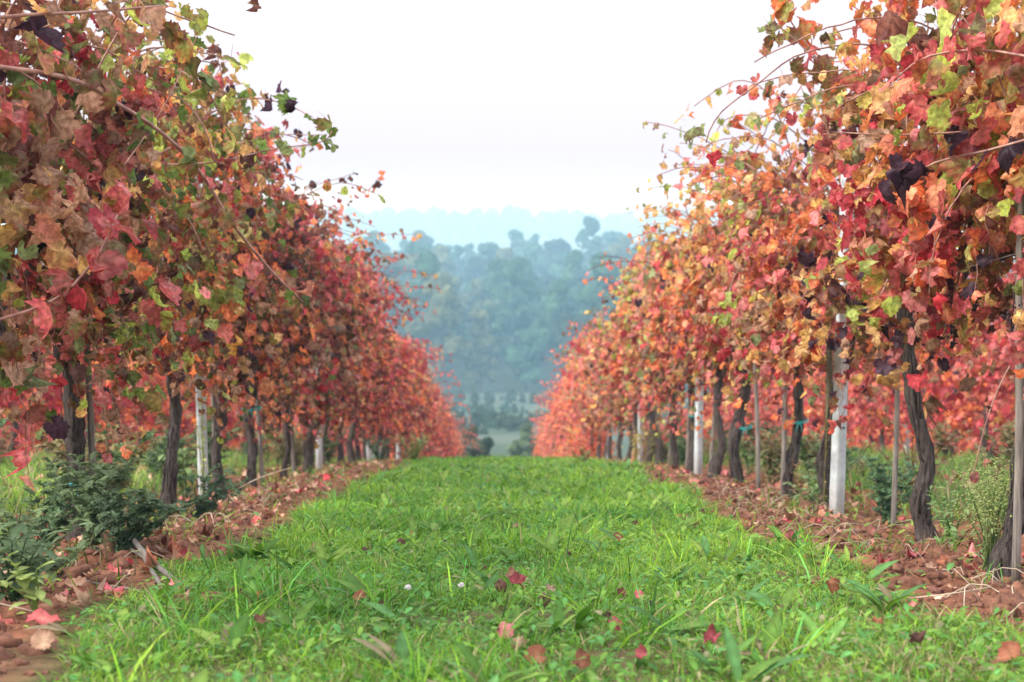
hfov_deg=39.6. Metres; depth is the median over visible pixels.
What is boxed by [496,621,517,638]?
fallen leaf
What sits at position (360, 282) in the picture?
grapevine
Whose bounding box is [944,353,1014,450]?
grapevine
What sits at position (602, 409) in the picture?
grapevine
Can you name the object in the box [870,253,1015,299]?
trellis wire
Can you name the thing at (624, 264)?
forest tree
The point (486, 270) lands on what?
forest tree
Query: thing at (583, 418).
grapevine
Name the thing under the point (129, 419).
grapevine
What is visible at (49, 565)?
weed plant
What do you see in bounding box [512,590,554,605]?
plantain
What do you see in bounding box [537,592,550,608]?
fallen leaf
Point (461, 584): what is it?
clover flower
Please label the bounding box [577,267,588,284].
forest tree
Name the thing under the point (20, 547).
weed plant
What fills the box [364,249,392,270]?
forest tree
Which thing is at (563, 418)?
grapevine
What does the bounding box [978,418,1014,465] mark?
weed plant
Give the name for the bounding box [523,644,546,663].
fallen leaf
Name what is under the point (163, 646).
grass
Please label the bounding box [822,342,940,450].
grapevine
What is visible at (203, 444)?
concrete post
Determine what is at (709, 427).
grapevine
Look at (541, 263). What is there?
forest tree
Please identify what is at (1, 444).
weed plant
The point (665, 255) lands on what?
grapevine
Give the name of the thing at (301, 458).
weed plant
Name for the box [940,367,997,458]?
grapevine
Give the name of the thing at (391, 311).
forest tree
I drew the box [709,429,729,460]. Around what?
weed plant
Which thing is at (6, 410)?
grapevine
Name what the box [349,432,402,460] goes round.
weed plant
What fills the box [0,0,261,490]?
grapevine
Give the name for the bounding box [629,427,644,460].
weed plant
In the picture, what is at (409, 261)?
forest tree
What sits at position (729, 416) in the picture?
grapevine
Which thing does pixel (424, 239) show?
forest tree
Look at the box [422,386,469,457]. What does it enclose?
grapevine
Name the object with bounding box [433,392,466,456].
grapevine
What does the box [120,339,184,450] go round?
grapevine
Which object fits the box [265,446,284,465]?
weed plant
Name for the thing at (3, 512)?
weed plant
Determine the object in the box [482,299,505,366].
forest tree
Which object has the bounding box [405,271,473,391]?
forest tree
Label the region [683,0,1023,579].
grapevine
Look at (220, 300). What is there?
grapevine
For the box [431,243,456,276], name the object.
forest tree
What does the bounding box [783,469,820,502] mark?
weed plant
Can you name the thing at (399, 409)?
grapevine
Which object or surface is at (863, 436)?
grapevine
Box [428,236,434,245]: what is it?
forest tree
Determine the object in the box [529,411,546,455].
grapevine
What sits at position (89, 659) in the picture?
plantain
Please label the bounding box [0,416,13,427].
weed plant
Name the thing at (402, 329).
forest tree
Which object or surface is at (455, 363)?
forest tree
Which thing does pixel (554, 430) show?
grapevine
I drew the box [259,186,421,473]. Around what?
grapevine
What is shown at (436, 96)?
sky
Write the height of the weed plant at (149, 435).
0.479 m
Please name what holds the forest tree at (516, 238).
on the ground at (504, 383)
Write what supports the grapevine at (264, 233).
on the ground at (504, 383)
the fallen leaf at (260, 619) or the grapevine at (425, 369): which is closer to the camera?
the fallen leaf at (260, 619)
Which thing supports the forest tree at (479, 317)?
on the ground at (504, 383)
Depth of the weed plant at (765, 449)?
9.75 m
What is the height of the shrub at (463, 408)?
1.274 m
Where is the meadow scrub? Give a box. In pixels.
[438,388,691,434]
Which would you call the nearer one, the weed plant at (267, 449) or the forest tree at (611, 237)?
the weed plant at (267, 449)
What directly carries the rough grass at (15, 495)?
on the ground at (504, 383)
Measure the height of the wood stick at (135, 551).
0.138 m
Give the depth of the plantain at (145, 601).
3.37 m
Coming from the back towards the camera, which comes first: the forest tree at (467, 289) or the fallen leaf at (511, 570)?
the forest tree at (467, 289)
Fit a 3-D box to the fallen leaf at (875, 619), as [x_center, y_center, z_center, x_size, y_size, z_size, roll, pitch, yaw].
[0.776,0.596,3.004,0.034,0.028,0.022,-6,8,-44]
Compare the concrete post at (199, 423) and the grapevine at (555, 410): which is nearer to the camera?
the concrete post at (199, 423)
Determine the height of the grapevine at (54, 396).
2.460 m
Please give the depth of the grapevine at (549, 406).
35.17 m
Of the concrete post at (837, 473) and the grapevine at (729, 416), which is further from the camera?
the grapevine at (729, 416)
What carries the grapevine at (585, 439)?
on the ground at (504, 383)
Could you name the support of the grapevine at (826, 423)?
on the ground at (504, 383)
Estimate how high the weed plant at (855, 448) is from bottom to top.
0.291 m
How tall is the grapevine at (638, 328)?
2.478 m
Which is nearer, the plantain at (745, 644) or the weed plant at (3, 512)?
the plantain at (745, 644)
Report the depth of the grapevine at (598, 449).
23.11 m
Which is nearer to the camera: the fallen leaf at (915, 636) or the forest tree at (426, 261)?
the fallen leaf at (915, 636)
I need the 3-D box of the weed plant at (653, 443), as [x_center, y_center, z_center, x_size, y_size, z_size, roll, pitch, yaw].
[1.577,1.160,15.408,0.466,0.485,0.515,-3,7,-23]
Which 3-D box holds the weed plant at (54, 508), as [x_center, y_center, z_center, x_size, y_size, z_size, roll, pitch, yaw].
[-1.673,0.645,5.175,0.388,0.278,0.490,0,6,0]
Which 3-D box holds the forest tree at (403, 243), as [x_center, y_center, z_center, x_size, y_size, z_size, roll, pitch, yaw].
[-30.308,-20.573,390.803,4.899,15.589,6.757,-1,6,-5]
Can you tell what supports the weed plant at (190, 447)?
on the ground at (504, 383)
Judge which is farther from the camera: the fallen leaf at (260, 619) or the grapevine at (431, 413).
the grapevine at (431, 413)
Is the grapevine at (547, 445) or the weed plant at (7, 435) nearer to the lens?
the weed plant at (7, 435)
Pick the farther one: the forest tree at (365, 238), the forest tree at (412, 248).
the forest tree at (365, 238)
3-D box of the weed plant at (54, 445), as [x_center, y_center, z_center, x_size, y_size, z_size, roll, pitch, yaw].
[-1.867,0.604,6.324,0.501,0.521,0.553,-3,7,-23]
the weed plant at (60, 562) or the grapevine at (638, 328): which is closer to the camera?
the weed plant at (60, 562)
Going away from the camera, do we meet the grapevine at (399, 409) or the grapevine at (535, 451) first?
the grapevine at (399, 409)
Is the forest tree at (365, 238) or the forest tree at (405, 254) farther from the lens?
the forest tree at (365, 238)
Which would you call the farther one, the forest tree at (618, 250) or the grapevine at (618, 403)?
the forest tree at (618, 250)
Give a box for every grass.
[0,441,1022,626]
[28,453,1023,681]
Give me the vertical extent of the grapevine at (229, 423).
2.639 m
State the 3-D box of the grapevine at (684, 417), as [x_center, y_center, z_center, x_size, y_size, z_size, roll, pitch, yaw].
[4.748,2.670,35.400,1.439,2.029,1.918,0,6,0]
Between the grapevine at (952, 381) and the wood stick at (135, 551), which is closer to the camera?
the wood stick at (135, 551)
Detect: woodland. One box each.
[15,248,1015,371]
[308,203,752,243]
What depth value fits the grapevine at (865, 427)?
31.12 m
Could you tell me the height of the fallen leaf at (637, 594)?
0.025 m
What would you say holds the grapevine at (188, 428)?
on the ground at (504, 383)
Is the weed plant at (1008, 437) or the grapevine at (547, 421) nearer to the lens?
the weed plant at (1008, 437)
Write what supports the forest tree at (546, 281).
on the ground at (504, 383)
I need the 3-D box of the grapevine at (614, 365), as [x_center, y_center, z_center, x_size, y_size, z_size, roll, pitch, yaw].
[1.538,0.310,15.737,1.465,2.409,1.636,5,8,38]
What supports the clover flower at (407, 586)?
on the ground at (504, 383)
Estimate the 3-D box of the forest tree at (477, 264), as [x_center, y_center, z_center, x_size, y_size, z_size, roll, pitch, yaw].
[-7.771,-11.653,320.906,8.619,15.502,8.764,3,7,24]
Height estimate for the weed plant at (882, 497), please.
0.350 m
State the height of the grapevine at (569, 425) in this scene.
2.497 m
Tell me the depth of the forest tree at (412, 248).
267.46 m
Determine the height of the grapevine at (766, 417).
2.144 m
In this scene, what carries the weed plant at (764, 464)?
on the ground at (504, 383)
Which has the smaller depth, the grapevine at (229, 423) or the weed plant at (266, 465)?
the weed plant at (266, 465)
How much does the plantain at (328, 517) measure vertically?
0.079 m
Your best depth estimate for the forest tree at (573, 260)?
253.89 m
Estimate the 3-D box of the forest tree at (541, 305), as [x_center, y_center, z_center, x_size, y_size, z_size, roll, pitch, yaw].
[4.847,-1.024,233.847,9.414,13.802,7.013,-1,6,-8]
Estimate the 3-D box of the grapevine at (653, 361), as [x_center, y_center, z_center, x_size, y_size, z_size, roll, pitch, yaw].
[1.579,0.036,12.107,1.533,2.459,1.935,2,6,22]
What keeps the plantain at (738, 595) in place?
on the ground at (504, 383)
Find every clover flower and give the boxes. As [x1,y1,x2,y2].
[404,584,411,604]
[458,582,464,602]
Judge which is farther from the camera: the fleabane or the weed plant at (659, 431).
the weed plant at (659, 431)
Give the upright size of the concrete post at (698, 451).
2.406 m
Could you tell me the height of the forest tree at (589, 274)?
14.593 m
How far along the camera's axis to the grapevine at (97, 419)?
16.87 m
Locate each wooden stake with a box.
[83,333,95,476]
[209,354,214,486]
[255,387,264,484]
[289,400,294,473]
[654,384,657,460]
[668,441,671,466]
[685,368,691,469]
[709,365,716,461]
[753,363,760,488]
[780,316,786,496]
[826,210,836,416]
[890,313,899,525]
[1011,150,1023,584]
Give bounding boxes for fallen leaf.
[30,630,59,649]
[254,614,266,623]
[352,589,370,599]
[395,538,404,544]
[495,579,507,594]
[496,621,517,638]
[505,566,514,577]
[509,571,526,586]
[510,636,527,648]
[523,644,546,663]
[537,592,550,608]
[546,584,555,590]
[570,648,590,668]
[608,616,622,629]
[613,532,622,540]
[617,586,625,595]
[634,643,653,659]
[635,590,643,598]
[697,646,707,652]
[703,622,719,643]
[826,577,845,592]
[872,616,883,627]
[909,630,925,647]
[995,641,1021,661]
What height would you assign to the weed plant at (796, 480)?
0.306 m
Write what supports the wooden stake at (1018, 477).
on the ground at (504, 383)
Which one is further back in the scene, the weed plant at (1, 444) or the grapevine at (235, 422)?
the grapevine at (235, 422)
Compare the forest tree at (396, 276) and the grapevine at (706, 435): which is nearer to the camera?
the grapevine at (706, 435)
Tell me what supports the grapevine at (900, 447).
on the ground at (504, 383)
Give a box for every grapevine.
[0,0,252,540]
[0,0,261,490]
[0,0,313,340]
[0,254,48,447]
[0,295,61,461]
[0,388,36,452]
[4,291,98,455]
[6,392,55,456]
[24,387,64,453]
[48,10,338,514]
[51,315,129,451]
[93,318,165,452]
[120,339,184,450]
[128,348,192,447]
[130,81,385,501]
[153,337,215,449]
[161,119,357,487]
[179,366,229,446]
[190,372,243,452]
[209,392,261,454]
[225,374,255,449]
[231,405,276,451]
[232,191,394,479]
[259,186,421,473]
[292,408,307,438]
[293,218,408,464]
[293,401,301,443]
[302,240,442,462]
[326,170,435,462]
[330,284,426,461]
[343,284,429,459]
[344,324,442,458]
[345,332,424,459]
[371,336,436,459]
[376,331,451,459]
[380,342,451,458]
[385,371,440,459]
[390,351,459,458]
[393,367,458,458]
[418,374,452,456]
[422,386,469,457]
[428,381,464,457]
[432,384,455,456]
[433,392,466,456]
[440,396,457,457]
[440,437,451,456]
[444,411,463,457]
[445,405,463,457]
[445,412,474,457]
[452,417,473,454]
[453,421,477,449]
[453,424,479,452]
[453,427,465,456]
[527,414,550,457]
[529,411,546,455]
[530,423,542,456]
[531,417,541,455]
[531,419,543,457]
[532,389,560,455]
[532,396,557,454]
[532,416,552,456]
[536,391,562,455]
[537,370,572,457]
[540,390,555,457]
[541,388,573,456]
[543,357,601,456]
[546,337,616,458]
[546,363,564,456]
[549,380,580,457]
[556,339,626,458]
[558,323,615,458]
[561,311,617,458]
[562,312,636,459]
[567,319,632,458]
[581,304,647,458]
[581,308,667,459]
[582,264,687,462]
[585,205,735,473]
[598,242,686,463]
[600,219,730,467]
[625,179,772,477]
[630,144,791,482]
[642,87,873,496]
[678,406,687,435]
[678,408,687,437]
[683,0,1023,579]
[686,80,953,506]
[703,388,712,451]
[703,391,750,448]
[715,365,761,434]
[721,371,754,438]
[728,372,766,444]
[736,0,1016,542]
[747,362,792,444]
[751,367,806,450]
[770,339,824,443]
[788,345,849,443]
[804,345,867,448]
[821,327,903,451]
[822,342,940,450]
[851,429,875,449]
[854,392,878,450]
[873,393,903,455]
[874,313,973,453]
[878,0,1023,399]
[886,414,913,453]
[901,272,1008,459]
[923,263,1014,460]
[933,353,966,452]
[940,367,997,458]
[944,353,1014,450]
[962,273,1014,450]
[990,346,1014,445]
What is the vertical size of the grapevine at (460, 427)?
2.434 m
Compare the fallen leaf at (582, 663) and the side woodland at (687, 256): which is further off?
the side woodland at (687, 256)
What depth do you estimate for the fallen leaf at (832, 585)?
3.51 m
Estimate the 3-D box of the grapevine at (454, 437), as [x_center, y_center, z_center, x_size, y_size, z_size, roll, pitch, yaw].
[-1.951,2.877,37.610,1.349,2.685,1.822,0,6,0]
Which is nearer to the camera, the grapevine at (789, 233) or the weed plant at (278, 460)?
the grapevine at (789, 233)
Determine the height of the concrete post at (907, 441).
2.406 m
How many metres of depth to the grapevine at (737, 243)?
7.92 m
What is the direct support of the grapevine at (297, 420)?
on the ground at (504, 383)
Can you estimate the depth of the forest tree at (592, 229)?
353.29 m
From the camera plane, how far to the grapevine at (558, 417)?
29.20 m
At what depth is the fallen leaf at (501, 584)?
3.62 m
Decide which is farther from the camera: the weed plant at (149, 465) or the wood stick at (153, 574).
the weed plant at (149, 465)
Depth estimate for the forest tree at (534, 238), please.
394.71 m
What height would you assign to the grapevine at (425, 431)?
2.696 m
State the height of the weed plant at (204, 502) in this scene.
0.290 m
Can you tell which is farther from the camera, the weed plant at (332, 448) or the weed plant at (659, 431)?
the weed plant at (659, 431)
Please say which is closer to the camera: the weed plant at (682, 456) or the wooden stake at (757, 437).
the wooden stake at (757, 437)
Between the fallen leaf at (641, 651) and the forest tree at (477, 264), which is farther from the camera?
the forest tree at (477, 264)
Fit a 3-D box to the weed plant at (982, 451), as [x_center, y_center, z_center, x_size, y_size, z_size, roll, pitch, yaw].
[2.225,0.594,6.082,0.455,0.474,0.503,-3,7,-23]
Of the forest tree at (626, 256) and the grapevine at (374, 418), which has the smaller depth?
the grapevine at (374, 418)
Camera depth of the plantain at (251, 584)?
3.48 m
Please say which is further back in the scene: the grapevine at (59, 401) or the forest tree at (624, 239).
the forest tree at (624, 239)
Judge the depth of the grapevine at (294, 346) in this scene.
9.36 m
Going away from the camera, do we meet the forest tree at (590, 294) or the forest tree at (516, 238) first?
the forest tree at (590, 294)
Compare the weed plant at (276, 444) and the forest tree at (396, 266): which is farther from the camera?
the forest tree at (396, 266)
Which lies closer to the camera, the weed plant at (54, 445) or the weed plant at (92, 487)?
the weed plant at (92, 487)
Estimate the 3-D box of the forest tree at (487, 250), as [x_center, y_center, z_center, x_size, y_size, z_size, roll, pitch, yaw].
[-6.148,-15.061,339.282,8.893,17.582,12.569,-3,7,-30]
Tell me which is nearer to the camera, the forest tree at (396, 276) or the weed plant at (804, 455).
the weed plant at (804, 455)
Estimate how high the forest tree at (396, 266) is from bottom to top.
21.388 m
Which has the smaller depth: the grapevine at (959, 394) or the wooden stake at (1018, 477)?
the wooden stake at (1018, 477)
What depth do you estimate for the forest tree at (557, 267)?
317.35 m
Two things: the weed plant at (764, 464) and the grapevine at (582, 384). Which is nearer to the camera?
the weed plant at (764, 464)
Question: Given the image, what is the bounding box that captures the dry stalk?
[221,467,292,498]
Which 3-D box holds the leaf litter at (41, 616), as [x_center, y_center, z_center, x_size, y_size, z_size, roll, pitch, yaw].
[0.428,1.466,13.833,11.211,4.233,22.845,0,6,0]
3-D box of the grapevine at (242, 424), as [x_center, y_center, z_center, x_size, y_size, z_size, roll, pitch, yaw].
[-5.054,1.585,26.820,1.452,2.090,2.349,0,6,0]
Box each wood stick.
[66,575,140,590]
[128,547,141,557]
[131,538,187,590]
[139,552,161,586]
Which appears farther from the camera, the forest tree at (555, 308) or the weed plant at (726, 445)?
the forest tree at (555, 308)
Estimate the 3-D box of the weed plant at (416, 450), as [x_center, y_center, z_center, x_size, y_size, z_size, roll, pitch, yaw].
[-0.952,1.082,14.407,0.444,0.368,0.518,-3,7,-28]
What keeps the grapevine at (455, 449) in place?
on the ground at (504, 383)
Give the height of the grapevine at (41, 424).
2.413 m
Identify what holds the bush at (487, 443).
on the ground at (504, 383)
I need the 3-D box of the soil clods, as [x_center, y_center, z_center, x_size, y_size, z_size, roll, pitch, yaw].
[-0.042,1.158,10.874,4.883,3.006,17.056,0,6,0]
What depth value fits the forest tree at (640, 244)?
391.64 m
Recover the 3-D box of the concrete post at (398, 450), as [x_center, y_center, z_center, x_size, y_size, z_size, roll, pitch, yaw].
[-1.825,1.191,22.832,0.058,2.406,0.063,-3,6,-26]
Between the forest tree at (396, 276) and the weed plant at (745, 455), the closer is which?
the weed plant at (745, 455)
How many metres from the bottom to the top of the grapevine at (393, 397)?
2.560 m
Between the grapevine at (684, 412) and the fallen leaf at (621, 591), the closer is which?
the fallen leaf at (621, 591)
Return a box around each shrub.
[441,389,451,397]
[460,403,470,411]
[485,420,497,428]
[497,410,509,420]
[498,400,512,410]
[530,409,541,420]
[541,393,552,402]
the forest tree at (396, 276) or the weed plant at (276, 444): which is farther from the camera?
the forest tree at (396, 276)
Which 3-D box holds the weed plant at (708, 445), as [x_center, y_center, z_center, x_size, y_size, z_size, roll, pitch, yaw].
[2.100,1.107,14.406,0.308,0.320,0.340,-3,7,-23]
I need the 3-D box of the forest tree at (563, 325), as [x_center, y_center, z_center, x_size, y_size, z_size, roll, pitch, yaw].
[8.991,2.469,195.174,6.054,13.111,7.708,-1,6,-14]
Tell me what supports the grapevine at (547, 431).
on the ground at (504, 383)
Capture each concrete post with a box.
[191,175,208,494]
[316,235,322,469]
[365,424,371,460]
[396,368,399,459]
[637,392,642,461]
[694,279,703,473]
[829,71,856,514]
[903,398,909,457]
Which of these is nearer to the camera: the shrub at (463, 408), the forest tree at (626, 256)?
the shrub at (463, 408)
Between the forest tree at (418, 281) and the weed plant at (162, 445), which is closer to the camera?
the weed plant at (162, 445)
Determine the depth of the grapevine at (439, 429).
29.10 m
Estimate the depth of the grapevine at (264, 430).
28.09 m
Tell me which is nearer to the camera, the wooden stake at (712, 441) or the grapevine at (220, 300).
the grapevine at (220, 300)
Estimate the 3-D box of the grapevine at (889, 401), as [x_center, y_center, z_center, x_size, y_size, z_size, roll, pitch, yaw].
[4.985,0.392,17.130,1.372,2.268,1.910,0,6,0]
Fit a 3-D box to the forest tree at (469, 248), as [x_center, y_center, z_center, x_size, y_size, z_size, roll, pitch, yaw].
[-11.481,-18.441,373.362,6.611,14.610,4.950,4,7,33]
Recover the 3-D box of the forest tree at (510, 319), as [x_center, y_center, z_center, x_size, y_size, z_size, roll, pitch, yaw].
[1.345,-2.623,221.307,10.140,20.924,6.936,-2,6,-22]
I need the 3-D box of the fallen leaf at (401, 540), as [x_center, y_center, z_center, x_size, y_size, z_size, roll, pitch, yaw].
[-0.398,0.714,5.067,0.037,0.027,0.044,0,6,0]
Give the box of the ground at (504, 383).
[0,193,1023,681]
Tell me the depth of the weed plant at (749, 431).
12.66 m
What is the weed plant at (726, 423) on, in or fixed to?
on the ground at (504, 383)
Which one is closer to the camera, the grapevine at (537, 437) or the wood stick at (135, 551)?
the wood stick at (135, 551)
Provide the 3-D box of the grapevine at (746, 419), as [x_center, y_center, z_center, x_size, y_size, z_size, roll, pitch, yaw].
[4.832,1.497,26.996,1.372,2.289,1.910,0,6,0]
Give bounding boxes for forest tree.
[351,236,369,259]
[360,230,391,260]
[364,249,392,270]
[372,254,405,327]
[375,255,404,304]
[379,309,404,341]
[392,250,407,280]
[395,284,422,339]
[399,238,408,256]
[402,241,429,279]
[403,251,466,361]
[403,254,420,317]
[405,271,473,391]
[407,230,428,256]
[414,251,440,338]
[422,243,431,250]
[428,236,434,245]
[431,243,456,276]
[431,245,461,292]
[437,330,468,372]
[445,245,457,258]
[449,244,467,281]
[449,274,472,339]
[458,256,491,285]
[461,243,475,265]
[461,278,489,324]
[462,283,478,339]
[463,242,499,288]
[464,307,499,392]
[472,305,504,381]
[479,266,497,299]
[481,257,518,360]
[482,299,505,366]
[490,257,545,372]
[496,247,514,281]
[502,327,548,391]
[507,229,532,268]
[514,257,541,308]
[522,243,553,276]
[527,294,555,365]
[530,233,539,243]
[531,278,576,382]
[531,292,564,360]
[536,273,557,296]
[537,238,571,274]
[548,252,568,278]
[548,287,589,323]
[555,312,595,377]
[561,249,589,288]
[575,215,602,271]
[576,252,621,333]
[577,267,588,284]
[586,241,607,257]
[587,270,592,282]
[593,242,628,282]
[602,230,623,250]
[606,251,629,258]
[613,257,634,287]
[618,234,633,257]
[629,248,649,270]
[633,240,648,251]
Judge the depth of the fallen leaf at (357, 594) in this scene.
3.47 m
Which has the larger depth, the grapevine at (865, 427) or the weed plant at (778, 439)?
the grapevine at (865, 427)
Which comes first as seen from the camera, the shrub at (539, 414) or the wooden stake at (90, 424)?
the wooden stake at (90, 424)
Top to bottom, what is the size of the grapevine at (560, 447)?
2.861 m
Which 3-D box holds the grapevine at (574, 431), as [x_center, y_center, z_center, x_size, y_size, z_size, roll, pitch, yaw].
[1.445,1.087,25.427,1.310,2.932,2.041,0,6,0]
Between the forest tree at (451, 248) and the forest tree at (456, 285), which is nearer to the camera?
the forest tree at (456, 285)
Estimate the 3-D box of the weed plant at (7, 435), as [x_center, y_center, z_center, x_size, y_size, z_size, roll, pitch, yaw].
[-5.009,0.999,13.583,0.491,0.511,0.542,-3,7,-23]
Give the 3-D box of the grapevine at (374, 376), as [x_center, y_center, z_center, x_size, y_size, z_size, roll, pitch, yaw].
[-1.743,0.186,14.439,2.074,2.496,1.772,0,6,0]
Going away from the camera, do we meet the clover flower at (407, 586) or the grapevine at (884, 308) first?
the clover flower at (407, 586)
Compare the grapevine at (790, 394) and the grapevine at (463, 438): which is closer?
the grapevine at (790, 394)
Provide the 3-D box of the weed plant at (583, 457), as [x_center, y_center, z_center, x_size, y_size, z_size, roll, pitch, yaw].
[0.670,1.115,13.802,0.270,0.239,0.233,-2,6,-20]
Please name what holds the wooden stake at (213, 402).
on the ground at (504, 383)
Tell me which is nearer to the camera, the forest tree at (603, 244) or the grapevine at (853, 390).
the grapevine at (853, 390)
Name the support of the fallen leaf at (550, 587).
on the ground at (504, 383)
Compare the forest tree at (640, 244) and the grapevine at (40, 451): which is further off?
the forest tree at (640, 244)
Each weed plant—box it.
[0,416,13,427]
[0,425,13,450]
[0,425,22,470]
[0,486,92,564]
[0,510,95,585]
[0,521,59,602]
[0,551,54,610]
[3,480,83,546]
[7,535,92,583]
[33,424,152,493]
[41,451,149,549]
[71,488,198,552]
[85,422,159,490]
[108,432,135,489]
[141,436,161,479]
[144,415,207,478]
[146,433,196,475]
[157,436,196,498]
[175,463,248,520]
[185,411,243,475]
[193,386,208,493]
[237,433,263,461]
[254,425,273,465]
[256,450,277,478]
[262,423,317,471]
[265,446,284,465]
[280,433,306,461]
[293,428,315,456]
[296,452,302,467]
[303,420,349,463]
[313,430,346,461]
[314,431,343,461]
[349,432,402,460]
[392,430,436,462]
[568,444,592,461]
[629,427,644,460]
[633,438,646,460]
[637,430,668,463]
[641,424,686,461]
[665,418,708,465]
[705,437,727,453]
[707,418,746,447]
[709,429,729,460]
[715,433,752,470]
[739,412,781,463]
[739,441,761,473]
[741,425,806,483]
[748,457,780,489]
[760,435,800,465]
[760,455,780,483]
[769,458,816,499]
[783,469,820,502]
[787,426,854,475]
[791,428,819,483]
[802,443,856,495]
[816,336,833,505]
[845,446,863,484]
[846,440,875,483]
[850,456,884,483]
[862,455,918,525]
[872,417,959,493]
[901,474,911,507]
[926,481,1005,547]
[928,420,973,462]
[972,441,1014,496]
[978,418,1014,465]
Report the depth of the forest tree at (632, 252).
268.20 m
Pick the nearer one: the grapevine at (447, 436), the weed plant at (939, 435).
the weed plant at (939, 435)
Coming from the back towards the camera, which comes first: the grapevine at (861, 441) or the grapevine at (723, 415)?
the grapevine at (861, 441)
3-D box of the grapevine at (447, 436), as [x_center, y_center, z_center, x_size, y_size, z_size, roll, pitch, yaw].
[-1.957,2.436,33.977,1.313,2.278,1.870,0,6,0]
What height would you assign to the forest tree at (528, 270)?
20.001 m
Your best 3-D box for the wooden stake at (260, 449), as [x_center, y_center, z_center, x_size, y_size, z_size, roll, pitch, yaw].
[-1.792,0.371,9.969,0.037,1.400,0.032,-3,7,0]
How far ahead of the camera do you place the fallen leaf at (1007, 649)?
2.66 m
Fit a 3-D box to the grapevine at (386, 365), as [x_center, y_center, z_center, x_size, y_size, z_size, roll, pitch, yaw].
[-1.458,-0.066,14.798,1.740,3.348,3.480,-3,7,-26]
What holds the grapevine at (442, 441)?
on the ground at (504, 383)
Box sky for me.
[0,0,1019,192]
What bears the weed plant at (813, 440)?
on the ground at (504, 383)
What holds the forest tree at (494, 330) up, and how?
on the ground at (504, 383)
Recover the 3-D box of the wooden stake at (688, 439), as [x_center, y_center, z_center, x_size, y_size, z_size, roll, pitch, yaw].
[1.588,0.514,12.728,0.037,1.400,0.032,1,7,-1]
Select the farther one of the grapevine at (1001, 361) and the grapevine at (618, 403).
the grapevine at (618, 403)
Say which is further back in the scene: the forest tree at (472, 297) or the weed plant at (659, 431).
the forest tree at (472, 297)
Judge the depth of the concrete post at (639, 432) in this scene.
16.60 m
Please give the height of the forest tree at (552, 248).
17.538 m
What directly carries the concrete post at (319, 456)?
on the ground at (504, 383)
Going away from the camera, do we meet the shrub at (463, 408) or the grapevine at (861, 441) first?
the grapevine at (861, 441)
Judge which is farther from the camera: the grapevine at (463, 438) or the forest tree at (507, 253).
the forest tree at (507, 253)
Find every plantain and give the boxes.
[67,640,126,668]
[142,599,168,612]
[205,580,282,608]
[245,563,305,589]
[303,510,338,524]
[455,565,485,576]
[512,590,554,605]
[526,640,554,648]
[591,589,641,614]
[687,634,759,666]
[731,587,779,609]
[797,609,865,648]
[927,629,1009,652]
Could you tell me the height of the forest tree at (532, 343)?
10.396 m
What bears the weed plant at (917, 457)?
on the ground at (504, 383)
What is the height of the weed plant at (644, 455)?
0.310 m
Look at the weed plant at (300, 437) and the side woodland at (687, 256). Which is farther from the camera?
the side woodland at (687, 256)
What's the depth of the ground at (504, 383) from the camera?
5.36 m
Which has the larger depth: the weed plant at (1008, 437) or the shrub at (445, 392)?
the shrub at (445, 392)
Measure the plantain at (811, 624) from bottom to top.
0.063 m
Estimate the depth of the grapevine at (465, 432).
43.38 m
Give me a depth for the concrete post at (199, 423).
7.80 m
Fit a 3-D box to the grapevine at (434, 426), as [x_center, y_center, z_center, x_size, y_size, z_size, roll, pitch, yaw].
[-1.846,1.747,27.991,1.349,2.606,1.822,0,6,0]
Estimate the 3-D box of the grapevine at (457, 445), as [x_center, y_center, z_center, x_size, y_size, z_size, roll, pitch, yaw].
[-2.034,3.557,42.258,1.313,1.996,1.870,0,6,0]
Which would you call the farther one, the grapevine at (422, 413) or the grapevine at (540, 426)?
the grapevine at (540, 426)
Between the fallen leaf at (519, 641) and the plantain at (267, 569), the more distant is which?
the plantain at (267, 569)
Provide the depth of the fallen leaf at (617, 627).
3.03 m
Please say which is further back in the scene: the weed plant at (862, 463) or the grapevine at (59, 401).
the grapevine at (59, 401)
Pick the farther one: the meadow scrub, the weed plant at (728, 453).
the meadow scrub
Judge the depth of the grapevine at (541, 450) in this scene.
44.15 m
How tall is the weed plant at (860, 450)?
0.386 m
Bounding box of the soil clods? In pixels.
[0,459,1023,680]
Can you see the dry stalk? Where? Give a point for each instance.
(256, 479)
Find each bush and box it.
[460,426,485,457]
[478,437,494,457]
[506,422,537,457]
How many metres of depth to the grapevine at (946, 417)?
26.13 m
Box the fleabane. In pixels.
[946,451,1012,570]
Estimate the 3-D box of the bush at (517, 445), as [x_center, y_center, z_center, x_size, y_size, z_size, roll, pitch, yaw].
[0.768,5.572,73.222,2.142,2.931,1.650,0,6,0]
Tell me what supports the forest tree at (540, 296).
on the ground at (504, 383)
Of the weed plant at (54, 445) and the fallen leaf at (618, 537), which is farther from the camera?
the weed plant at (54, 445)
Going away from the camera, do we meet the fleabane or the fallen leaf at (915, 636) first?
the fallen leaf at (915, 636)
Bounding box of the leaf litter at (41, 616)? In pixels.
[0,456,1023,648]
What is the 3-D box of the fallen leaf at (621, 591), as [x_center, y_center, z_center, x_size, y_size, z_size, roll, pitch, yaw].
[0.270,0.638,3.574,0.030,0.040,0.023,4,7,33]
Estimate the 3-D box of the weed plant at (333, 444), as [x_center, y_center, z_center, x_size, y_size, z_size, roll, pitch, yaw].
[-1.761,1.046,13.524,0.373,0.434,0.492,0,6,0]
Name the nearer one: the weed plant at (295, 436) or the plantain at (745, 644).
the plantain at (745, 644)

